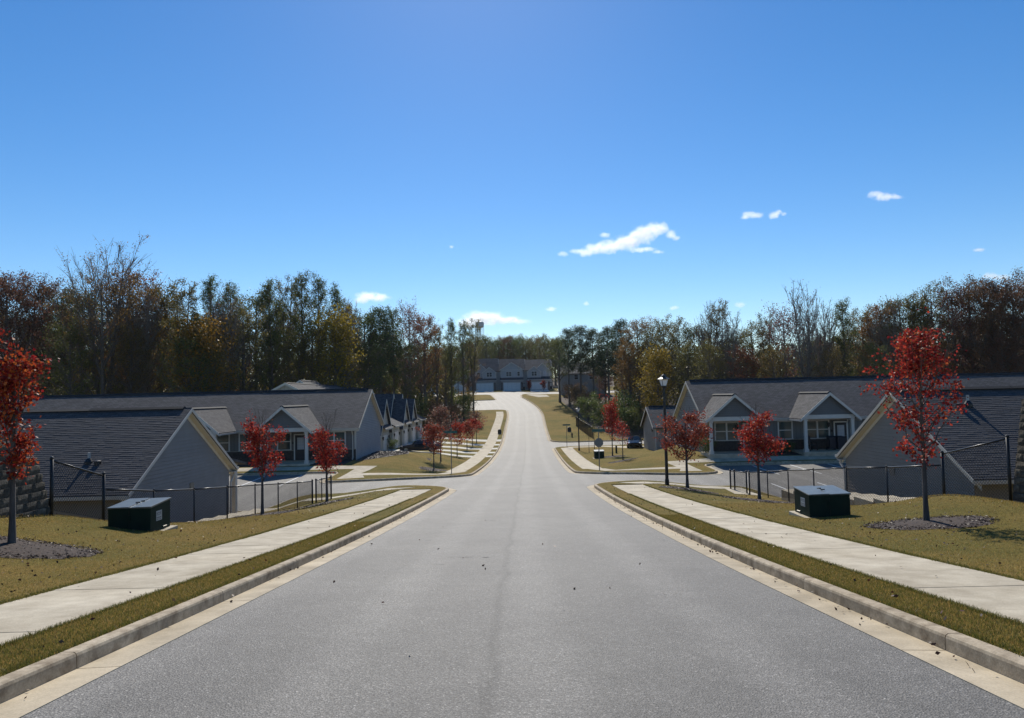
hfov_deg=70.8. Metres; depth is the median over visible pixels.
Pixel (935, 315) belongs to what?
woodland tree
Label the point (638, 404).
shrub
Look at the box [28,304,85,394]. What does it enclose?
woodland tree
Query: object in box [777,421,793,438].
window
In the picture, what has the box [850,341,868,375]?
woodland tree
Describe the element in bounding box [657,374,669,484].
street lamp
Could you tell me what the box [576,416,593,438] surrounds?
chain link fence
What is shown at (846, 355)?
oak tree
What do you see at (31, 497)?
retaining wall
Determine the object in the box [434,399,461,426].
shrub
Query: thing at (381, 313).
pine tree
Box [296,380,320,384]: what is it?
house
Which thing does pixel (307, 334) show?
woodland tree
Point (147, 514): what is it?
transformer box
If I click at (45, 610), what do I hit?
sidewalk
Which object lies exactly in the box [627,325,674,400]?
woodland tree
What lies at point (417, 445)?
parked car
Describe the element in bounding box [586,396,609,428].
shrub
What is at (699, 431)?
red maple
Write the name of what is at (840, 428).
door
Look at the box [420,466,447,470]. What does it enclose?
mulch chips
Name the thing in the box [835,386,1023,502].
cottage
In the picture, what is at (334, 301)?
poplar tree
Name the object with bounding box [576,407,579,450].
street lamp
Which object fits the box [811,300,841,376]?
bare tree
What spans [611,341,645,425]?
woodland tree
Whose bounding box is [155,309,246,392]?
woodland tree
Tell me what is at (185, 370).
woodland tree
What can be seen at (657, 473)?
kerb
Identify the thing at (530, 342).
woodland tree
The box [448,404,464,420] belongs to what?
shrub
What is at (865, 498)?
driveway
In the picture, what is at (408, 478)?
kerb
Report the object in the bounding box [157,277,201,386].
poplar tree
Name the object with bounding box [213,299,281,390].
woodland tree
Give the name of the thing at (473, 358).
poplar tree
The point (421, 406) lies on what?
shrub
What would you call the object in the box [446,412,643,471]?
sidewalk
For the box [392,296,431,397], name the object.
woodland tree
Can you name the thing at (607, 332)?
pine tree
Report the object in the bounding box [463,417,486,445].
red maple
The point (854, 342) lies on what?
woodland tree
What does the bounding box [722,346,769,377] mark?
woodland tree
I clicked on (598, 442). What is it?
street sign
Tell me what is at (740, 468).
parking lot
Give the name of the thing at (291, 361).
woodland tree
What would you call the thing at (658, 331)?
woodland tree
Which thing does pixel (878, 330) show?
bare tree
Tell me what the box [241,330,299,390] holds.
woodland tree
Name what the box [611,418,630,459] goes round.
red maple
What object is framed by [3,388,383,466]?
cottage row
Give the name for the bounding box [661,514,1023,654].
grass
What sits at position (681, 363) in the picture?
woodland tree
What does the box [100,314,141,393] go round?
oak tree
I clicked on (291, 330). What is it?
oak tree
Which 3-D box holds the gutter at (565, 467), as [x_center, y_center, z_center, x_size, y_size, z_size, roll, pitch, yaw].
[33.200,9.266,72.575,58.024,1.790,50.736,-1,-3,0]
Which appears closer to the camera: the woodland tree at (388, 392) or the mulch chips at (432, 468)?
the mulch chips at (432, 468)
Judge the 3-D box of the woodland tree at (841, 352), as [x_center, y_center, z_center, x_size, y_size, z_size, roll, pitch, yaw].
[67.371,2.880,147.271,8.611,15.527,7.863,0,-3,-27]
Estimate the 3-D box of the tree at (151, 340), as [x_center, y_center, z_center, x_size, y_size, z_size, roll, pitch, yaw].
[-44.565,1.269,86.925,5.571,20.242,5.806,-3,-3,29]
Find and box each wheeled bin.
[826,436,835,449]
[834,436,844,449]
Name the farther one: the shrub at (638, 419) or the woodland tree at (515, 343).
the woodland tree at (515, 343)
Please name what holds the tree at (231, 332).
on the lawn at (558, 414)
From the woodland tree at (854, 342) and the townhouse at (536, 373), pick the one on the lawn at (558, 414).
the townhouse at (536, 373)
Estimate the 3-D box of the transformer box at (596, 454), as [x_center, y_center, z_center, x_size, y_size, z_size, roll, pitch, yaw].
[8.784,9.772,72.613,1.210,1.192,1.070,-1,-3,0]
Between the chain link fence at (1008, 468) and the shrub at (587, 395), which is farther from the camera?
the shrub at (587, 395)
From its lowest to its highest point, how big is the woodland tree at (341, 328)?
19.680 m
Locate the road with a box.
[21,391,1023,717]
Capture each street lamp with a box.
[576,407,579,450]
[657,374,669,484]
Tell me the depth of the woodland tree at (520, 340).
263.36 m
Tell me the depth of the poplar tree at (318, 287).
106.14 m
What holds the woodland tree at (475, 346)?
on the woodland ground at (572, 407)
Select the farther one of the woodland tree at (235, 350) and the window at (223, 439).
the woodland tree at (235, 350)
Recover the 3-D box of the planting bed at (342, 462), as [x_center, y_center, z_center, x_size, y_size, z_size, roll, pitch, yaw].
[0.184,8.074,57.375,92.080,0.444,4.440,-1,-3,1]
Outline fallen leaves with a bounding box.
[0,483,1019,698]
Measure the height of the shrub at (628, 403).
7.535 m
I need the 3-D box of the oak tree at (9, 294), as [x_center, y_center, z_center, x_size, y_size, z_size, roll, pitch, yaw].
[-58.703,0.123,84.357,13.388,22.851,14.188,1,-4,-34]
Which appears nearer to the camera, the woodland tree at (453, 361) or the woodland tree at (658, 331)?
the woodland tree at (658, 331)
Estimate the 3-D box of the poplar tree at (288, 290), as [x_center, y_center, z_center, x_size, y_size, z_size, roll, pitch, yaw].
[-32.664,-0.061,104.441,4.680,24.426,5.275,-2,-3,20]
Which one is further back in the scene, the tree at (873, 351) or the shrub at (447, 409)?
the shrub at (447, 409)
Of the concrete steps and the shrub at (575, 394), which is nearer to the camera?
the concrete steps
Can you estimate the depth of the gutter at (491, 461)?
59.01 m
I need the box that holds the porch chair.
[803,435,817,450]
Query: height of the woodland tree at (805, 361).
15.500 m
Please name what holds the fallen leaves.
on the lawn at (558, 414)
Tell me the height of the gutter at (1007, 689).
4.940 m
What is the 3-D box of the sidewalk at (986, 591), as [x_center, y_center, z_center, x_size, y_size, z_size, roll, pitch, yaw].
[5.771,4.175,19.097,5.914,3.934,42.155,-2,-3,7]
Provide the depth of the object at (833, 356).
93.84 m
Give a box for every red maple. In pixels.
[0,318,59,542]
[240,408,288,513]
[304,410,347,501]
[411,421,447,468]
[423,404,461,460]
[444,419,467,455]
[460,419,478,449]
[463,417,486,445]
[466,410,487,441]
[527,380,531,390]
[540,379,546,390]
[599,393,620,455]
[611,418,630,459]
[653,406,715,487]
[733,400,789,498]
[858,307,968,520]
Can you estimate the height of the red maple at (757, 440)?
4.043 m
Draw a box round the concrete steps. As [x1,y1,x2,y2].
[185,508,275,522]
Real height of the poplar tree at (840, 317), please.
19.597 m
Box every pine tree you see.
[356,305,403,393]
[488,341,500,358]
[555,327,579,406]
[565,324,591,408]
[578,327,603,410]
[590,326,620,401]
[601,318,634,419]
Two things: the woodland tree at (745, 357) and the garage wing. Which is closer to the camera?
the garage wing
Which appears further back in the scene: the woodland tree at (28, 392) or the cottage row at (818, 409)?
the woodland tree at (28, 392)
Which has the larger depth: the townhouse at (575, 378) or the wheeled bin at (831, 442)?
the townhouse at (575, 378)
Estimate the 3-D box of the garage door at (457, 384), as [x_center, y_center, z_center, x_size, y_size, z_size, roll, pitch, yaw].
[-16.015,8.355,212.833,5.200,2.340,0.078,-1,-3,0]
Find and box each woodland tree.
[9,282,106,394]
[22,326,67,395]
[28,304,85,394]
[28,319,108,394]
[40,286,118,394]
[52,323,90,394]
[80,267,172,392]
[84,325,121,393]
[103,277,182,392]
[119,277,201,392]
[145,334,218,391]
[150,321,192,392]
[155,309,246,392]
[192,341,244,391]
[201,314,253,389]
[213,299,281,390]
[223,286,299,390]
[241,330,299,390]
[272,324,306,383]
[274,334,324,383]
[283,317,342,384]
[291,303,374,388]
[345,308,400,389]
[345,340,391,393]
[376,355,400,393]
[384,341,428,398]
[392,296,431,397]
[403,342,434,414]
[404,310,446,429]
[431,353,459,422]
[440,342,461,405]
[461,340,481,358]
[478,335,497,358]
[478,338,489,358]
[490,339,506,358]
[501,335,524,358]
[505,339,522,358]
[511,336,532,359]
[517,339,534,359]
[521,337,537,359]
[532,341,546,358]
[534,333,550,358]
[541,336,576,401]
[542,337,561,385]
[591,363,603,393]
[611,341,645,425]
[613,315,660,410]
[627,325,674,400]
[632,343,680,407]
[635,313,689,399]
[654,316,705,395]
[665,339,707,401]
[672,322,707,383]
[677,338,731,383]
[716,333,758,378]
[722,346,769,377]
[723,320,787,377]
[751,299,814,377]
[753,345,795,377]
[788,338,821,376]
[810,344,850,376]
[830,336,856,372]
[835,303,885,375]
[845,326,861,374]
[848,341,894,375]
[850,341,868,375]
[852,298,910,375]
[853,293,948,374]
[897,280,981,373]
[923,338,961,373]
[924,279,988,373]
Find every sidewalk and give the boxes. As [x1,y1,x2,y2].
[0,487,430,644]
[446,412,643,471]
[613,482,1023,623]
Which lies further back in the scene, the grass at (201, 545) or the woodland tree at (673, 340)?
the woodland tree at (673, 340)
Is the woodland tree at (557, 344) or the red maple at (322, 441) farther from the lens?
the woodland tree at (557, 344)
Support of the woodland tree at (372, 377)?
on the lawn at (558, 414)
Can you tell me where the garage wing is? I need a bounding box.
[640,405,677,450]
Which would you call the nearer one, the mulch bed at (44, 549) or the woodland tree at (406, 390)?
the mulch bed at (44, 549)
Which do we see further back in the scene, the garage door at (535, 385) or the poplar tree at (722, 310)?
the garage door at (535, 385)
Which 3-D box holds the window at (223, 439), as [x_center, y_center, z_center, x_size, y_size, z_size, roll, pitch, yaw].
[-23.998,6.965,59.700,1.240,1.530,0.088,-1,-3,0]
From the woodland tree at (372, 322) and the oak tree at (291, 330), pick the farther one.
the oak tree at (291, 330)
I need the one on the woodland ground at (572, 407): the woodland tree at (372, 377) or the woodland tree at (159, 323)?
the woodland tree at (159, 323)
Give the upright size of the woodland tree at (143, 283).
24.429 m
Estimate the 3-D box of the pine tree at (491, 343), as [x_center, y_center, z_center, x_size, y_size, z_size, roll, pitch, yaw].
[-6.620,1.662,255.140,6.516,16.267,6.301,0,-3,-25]
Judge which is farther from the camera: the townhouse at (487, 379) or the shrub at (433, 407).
the townhouse at (487, 379)
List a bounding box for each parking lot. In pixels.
[229,474,330,510]
[712,463,845,496]
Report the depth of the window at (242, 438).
59.73 m
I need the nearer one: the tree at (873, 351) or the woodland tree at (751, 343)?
the tree at (873, 351)
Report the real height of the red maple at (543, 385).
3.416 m
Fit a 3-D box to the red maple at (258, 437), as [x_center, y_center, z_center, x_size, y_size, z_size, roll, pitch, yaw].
[-9.642,3.942,27.859,1.673,4.206,1.850,1,-4,-39]
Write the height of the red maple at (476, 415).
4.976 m
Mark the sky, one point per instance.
(527, 168)
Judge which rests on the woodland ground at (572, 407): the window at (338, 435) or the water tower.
the water tower
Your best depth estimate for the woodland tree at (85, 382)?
95.56 m
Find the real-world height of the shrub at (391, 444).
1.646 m
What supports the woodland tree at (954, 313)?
on the woodland ground at (572, 407)
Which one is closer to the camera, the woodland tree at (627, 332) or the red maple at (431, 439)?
the red maple at (431, 439)
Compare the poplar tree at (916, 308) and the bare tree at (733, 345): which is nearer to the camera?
the poplar tree at (916, 308)
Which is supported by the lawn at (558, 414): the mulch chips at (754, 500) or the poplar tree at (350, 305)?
the poplar tree at (350, 305)
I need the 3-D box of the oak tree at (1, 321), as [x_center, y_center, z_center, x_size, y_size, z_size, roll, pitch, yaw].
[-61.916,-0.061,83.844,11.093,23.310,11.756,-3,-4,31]
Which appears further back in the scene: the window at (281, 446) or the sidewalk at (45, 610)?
the window at (281, 446)
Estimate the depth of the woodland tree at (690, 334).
117.61 m
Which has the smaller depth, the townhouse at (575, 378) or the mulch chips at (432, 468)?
the mulch chips at (432, 468)
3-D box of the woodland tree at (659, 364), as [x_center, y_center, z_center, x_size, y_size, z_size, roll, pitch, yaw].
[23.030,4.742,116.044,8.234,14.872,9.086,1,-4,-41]
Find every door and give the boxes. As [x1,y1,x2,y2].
[294,434,304,459]
[382,432,387,450]
[394,429,398,447]
[404,427,407,444]
[412,425,414,441]
[419,423,421,438]
[454,383,466,390]
[476,382,493,390]
[503,382,520,389]
[530,381,547,389]
[742,423,755,450]
[833,421,847,442]
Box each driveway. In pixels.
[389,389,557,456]
[781,489,915,504]
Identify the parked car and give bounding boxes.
[399,439,439,451]
[626,435,642,447]
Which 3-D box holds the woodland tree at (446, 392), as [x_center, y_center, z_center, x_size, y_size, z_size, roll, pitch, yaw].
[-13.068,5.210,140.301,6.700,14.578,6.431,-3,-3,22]
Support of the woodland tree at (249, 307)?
on the woodland ground at (572, 407)
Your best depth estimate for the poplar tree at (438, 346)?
134.00 m
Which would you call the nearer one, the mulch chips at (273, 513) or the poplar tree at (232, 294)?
the mulch chips at (273, 513)
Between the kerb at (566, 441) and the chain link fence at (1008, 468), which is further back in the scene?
the kerb at (566, 441)
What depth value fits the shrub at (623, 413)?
117.58 m
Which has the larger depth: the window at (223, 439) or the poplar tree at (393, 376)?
the poplar tree at (393, 376)
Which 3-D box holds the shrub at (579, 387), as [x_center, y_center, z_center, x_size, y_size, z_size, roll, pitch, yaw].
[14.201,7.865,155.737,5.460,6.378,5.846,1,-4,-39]
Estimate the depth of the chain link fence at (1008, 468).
22.46 m
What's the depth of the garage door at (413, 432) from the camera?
100.29 m
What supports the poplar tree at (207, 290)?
on the woodland ground at (572, 407)
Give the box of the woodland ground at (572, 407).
[377,376,678,438]
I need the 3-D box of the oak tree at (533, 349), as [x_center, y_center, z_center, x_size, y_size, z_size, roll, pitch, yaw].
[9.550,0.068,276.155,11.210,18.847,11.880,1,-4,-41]
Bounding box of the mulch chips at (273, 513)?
[235,509,298,516]
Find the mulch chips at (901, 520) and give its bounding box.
[863,515,999,529]
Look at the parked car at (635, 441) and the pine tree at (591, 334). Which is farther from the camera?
the pine tree at (591, 334)
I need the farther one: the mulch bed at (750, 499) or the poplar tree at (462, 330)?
the poplar tree at (462, 330)
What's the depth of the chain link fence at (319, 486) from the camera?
36.70 m
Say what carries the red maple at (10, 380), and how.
on the mulch bed at (44, 549)
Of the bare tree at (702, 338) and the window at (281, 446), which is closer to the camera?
the window at (281, 446)
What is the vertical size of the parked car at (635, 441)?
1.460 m
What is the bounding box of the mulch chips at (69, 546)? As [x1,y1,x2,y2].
[0,535,103,559]
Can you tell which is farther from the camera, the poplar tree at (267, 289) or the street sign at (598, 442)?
the poplar tree at (267, 289)
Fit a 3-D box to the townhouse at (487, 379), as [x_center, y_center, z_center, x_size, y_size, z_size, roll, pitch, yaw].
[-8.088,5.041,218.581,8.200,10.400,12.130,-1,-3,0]
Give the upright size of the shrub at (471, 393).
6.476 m
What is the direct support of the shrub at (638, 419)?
on the woodland ground at (572, 407)
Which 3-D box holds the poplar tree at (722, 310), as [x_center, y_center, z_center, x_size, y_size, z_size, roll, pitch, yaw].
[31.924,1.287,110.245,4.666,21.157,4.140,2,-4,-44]
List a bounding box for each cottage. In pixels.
[0,406,246,522]
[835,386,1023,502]
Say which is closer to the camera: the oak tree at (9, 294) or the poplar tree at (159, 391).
the oak tree at (9, 294)
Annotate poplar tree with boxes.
[156,330,170,392]
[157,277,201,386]
[193,273,227,383]
[217,280,248,390]
[252,277,286,388]
[270,275,300,381]
[284,269,317,379]
[302,271,332,380]
[321,281,347,380]
[337,297,363,384]
[382,304,403,393]
[427,324,447,422]
[443,318,461,420]
[455,320,472,417]
[463,318,482,412]
[704,297,731,378]
[755,312,780,377]
[828,296,858,375]
[901,292,930,368]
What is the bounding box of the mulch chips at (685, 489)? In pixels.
[659,486,718,493]
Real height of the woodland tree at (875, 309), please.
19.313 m
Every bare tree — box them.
[41,232,170,393]
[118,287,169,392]
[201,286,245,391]
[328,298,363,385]
[689,299,724,378]
[712,309,744,378]
[784,279,825,376]
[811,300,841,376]
[865,295,909,374]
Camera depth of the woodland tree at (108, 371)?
116.07 m
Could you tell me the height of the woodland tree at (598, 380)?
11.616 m
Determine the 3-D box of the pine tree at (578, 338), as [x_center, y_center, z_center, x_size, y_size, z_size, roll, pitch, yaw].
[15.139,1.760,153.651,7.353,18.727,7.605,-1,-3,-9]
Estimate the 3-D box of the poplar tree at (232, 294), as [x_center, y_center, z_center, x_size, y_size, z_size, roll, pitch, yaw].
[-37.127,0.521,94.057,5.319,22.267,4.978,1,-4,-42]
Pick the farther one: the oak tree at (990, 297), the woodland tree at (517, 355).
the woodland tree at (517, 355)
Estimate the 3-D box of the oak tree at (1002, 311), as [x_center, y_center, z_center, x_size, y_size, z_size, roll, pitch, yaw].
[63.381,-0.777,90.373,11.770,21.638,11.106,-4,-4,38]
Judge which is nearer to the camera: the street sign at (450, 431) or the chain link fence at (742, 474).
the chain link fence at (742, 474)
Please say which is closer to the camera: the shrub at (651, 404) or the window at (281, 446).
the window at (281, 446)
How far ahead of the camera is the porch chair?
55.88 m
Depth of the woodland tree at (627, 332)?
133.73 m
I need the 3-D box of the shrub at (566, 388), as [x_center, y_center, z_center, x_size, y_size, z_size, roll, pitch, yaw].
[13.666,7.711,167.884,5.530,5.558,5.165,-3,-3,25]
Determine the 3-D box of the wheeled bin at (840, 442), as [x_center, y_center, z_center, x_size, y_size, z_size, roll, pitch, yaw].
[25.404,6.501,55.813,0.620,1.070,0.715,-1,-3,0]
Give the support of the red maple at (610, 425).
on the mulch bed
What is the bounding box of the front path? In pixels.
[237,394,836,507]
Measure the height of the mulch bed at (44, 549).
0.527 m
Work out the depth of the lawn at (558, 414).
16.95 m
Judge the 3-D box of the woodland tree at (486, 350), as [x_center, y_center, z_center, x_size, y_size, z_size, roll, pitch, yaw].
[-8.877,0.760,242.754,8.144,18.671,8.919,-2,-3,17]
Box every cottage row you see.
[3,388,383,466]
[673,372,1023,458]
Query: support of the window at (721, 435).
in the cottage row at (818, 409)
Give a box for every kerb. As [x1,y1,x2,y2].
[0,485,448,703]
[229,411,507,482]
[435,390,613,394]
[521,395,643,441]
[554,444,845,474]
[594,480,1023,683]
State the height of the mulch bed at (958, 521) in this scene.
0.232 m
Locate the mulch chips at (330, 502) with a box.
[299,497,354,507]
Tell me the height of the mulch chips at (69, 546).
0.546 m
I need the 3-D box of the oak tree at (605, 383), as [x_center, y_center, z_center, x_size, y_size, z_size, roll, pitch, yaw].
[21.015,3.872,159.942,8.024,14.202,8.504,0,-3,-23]
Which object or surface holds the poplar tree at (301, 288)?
on the lawn at (558, 414)
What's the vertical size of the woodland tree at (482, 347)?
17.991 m
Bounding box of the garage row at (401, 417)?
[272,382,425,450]
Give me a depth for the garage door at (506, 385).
212.82 m
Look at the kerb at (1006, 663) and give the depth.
7.26 m
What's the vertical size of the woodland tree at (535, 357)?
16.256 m
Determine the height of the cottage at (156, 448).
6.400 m
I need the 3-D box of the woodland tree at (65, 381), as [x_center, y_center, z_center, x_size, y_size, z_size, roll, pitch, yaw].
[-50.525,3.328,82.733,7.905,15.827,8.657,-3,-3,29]
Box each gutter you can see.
[0,488,455,717]
[237,410,508,483]
[520,395,608,442]
[552,448,845,475]
[587,485,1023,708]
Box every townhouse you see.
[454,358,471,390]
[471,358,498,390]
[498,359,525,389]
[525,359,552,389]
[557,363,606,394]
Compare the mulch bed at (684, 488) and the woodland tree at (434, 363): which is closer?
the mulch bed at (684, 488)
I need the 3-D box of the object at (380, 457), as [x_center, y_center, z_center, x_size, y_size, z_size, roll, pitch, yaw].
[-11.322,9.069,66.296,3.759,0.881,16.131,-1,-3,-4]
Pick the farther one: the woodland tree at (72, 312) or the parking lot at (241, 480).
the woodland tree at (72, 312)
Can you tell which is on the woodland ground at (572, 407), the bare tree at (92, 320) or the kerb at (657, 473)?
the bare tree at (92, 320)
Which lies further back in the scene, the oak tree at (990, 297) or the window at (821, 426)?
the oak tree at (990, 297)
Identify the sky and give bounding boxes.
[0,0,1023,384]
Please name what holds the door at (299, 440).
in the cottage row at (357, 422)
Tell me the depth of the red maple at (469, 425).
93.33 m
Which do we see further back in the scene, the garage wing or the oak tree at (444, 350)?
the oak tree at (444, 350)
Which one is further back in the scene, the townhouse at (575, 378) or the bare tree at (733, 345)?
the townhouse at (575, 378)
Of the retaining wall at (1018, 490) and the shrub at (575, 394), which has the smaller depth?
the retaining wall at (1018, 490)
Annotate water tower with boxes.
[476,321,483,348]
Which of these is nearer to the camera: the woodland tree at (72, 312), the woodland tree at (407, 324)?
the woodland tree at (72, 312)
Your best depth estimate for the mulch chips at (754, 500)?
28.06 m
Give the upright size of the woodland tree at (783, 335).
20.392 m
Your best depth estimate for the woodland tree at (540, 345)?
243.15 m
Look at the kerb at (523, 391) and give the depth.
203.80 m
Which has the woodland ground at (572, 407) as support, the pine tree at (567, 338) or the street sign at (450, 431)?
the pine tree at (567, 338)
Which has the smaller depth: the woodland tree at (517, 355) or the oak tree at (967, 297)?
the oak tree at (967, 297)
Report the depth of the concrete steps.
32.47 m
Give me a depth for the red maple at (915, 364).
15.36 m
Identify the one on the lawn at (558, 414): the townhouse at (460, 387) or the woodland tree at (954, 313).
the townhouse at (460, 387)
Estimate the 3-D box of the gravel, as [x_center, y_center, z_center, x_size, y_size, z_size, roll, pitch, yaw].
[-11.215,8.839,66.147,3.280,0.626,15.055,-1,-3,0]
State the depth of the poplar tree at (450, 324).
141.98 m
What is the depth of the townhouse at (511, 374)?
213.48 m
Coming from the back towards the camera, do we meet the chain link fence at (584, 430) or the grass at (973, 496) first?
the chain link fence at (584, 430)
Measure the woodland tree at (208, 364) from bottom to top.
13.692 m
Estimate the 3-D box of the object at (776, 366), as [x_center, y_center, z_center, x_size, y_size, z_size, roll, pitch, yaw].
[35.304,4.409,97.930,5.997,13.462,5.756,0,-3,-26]
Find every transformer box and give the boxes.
[107,497,177,530]
[593,450,603,458]
[789,485,850,517]
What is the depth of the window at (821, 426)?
57.13 m
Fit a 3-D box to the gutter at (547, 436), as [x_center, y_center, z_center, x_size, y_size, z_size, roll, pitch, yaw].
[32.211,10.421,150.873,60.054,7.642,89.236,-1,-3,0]
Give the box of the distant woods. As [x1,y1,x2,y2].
[20,339,1019,414]
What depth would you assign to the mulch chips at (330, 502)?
31.67 m
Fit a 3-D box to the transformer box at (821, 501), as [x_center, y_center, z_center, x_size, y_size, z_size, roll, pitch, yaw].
[7.939,3.823,18.451,1.280,1.042,1.120,-1,-3,0]
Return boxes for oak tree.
[0,267,36,369]
[0,269,68,395]
[0,269,86,395]
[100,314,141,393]
[263,299,314,383]
[433,348,456,402]
[456,341,487,392]
[493,335,508,355]
[496,335,518,358]
[524,337,543,359]
[587,350,618,402]
[827,336,858,375]
[926,272,1018,372]
[946,273,1023,372]
[961,268,1023,372]
[993,271,1023,369]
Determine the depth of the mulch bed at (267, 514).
27.58 m
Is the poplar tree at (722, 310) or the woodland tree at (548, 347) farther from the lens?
the woodland tree at (548, 347)
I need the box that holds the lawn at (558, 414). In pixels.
[0,386,1023,674]
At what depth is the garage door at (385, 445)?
78.26 m
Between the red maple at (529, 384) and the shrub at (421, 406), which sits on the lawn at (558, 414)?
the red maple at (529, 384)
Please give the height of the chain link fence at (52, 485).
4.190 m
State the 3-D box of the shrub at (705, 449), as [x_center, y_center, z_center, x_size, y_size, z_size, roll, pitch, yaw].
[15.039,6.580,56.446,2.048,1.899,2.419,1,-4,-33]
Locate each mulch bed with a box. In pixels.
[0,536,97,558]
[242,510,293,516]
[421,467,444,470]
[664,486,715,493]
[721,496,793,503]
[868,516,994,529]
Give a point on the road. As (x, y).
(537, 619)
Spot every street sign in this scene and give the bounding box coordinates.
[445,428,456,472]
[592,426,604,470]
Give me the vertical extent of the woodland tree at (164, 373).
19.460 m
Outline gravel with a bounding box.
[357,451,409,460]
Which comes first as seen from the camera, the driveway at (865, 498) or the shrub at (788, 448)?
the driveway at (865, 498)
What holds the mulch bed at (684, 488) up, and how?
on the lawn at (558, 414)
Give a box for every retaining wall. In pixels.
[0,434,54,517]
[1013,399,1023,501]
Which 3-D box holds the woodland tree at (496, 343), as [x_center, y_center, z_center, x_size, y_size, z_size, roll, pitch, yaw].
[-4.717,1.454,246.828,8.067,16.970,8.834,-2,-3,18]
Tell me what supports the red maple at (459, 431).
on the mulch bed
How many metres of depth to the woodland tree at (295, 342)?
97.46 m
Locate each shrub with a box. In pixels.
[387,437,399,450]
[407,392,433,428]
[415,394,443,430]
[431,402,457,426]
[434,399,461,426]
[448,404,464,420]
[449,388,478,420]
[454,387,477,417]
[561,382,579,400]
[567,382,586,406]
[569,386,596,411]
[572,391,599,422]
[577,390,605,415]
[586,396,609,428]
[598,407,618,426]
[601,389,640,430]
[618,401,644,433]
[625,405,643,434]
[628,397,649,426]
[640,392,669,406]
[694,434,715,451]
[781,439,795,452]
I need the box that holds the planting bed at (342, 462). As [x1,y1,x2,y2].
[237,452,801,466]
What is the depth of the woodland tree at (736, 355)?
111.55 m
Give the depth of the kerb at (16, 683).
7.40 m
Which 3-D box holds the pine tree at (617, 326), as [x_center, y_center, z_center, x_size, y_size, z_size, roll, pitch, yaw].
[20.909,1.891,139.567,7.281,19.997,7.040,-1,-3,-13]
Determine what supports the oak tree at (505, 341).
on the woodland ground at (572, 407)
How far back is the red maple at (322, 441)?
32.25 m
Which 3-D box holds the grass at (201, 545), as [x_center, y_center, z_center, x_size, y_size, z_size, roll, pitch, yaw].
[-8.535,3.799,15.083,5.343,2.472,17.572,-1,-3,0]
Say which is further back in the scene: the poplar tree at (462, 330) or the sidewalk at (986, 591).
the poplar tree at (462, 330)
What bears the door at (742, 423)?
in the cottage row at (818, 409)
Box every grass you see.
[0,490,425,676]
[0,511,328,602]
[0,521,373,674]
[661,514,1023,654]
[711,494,1023,579]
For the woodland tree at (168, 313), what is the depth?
91.33 m
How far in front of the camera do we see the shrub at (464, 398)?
141.18 m
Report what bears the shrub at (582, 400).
on the woodland ground at (572, 407)
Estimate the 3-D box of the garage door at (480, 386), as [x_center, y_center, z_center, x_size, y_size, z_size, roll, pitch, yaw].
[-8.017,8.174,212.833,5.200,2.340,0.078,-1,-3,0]
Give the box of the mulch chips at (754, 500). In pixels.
[722,496,794,502]
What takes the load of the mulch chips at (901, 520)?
on the mulch bed at (958, 521)
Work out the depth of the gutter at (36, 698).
7.03 m
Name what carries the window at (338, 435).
in the cottage row at (357, 422)
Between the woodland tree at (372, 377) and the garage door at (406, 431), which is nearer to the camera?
the garage door at (406, 431)
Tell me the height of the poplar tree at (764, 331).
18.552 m
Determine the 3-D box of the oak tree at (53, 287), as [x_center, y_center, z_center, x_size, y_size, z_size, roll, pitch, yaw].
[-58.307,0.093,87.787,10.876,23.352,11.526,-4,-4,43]
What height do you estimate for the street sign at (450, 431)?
3.510 m
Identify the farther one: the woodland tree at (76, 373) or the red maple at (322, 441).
the woodland tree at (76, 373)
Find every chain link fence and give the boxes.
[49,456,312,522]
[315,475,331,502]
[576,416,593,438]
[729,469,747,492]
[748,435,1012,504]
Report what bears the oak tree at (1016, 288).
on the woodland ground at (572, 407)
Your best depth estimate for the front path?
53.84 m
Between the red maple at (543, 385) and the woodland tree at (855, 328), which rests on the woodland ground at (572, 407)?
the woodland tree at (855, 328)
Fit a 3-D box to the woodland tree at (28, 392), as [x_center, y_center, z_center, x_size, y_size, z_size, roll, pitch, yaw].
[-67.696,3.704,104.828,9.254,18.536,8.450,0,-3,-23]
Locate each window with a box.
[217,434,229,451]
[239,433,256,450]
[277,432,290,449]
[323,431,345,448]
[714,422,738,440]
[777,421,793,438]
[807,420,829,438]

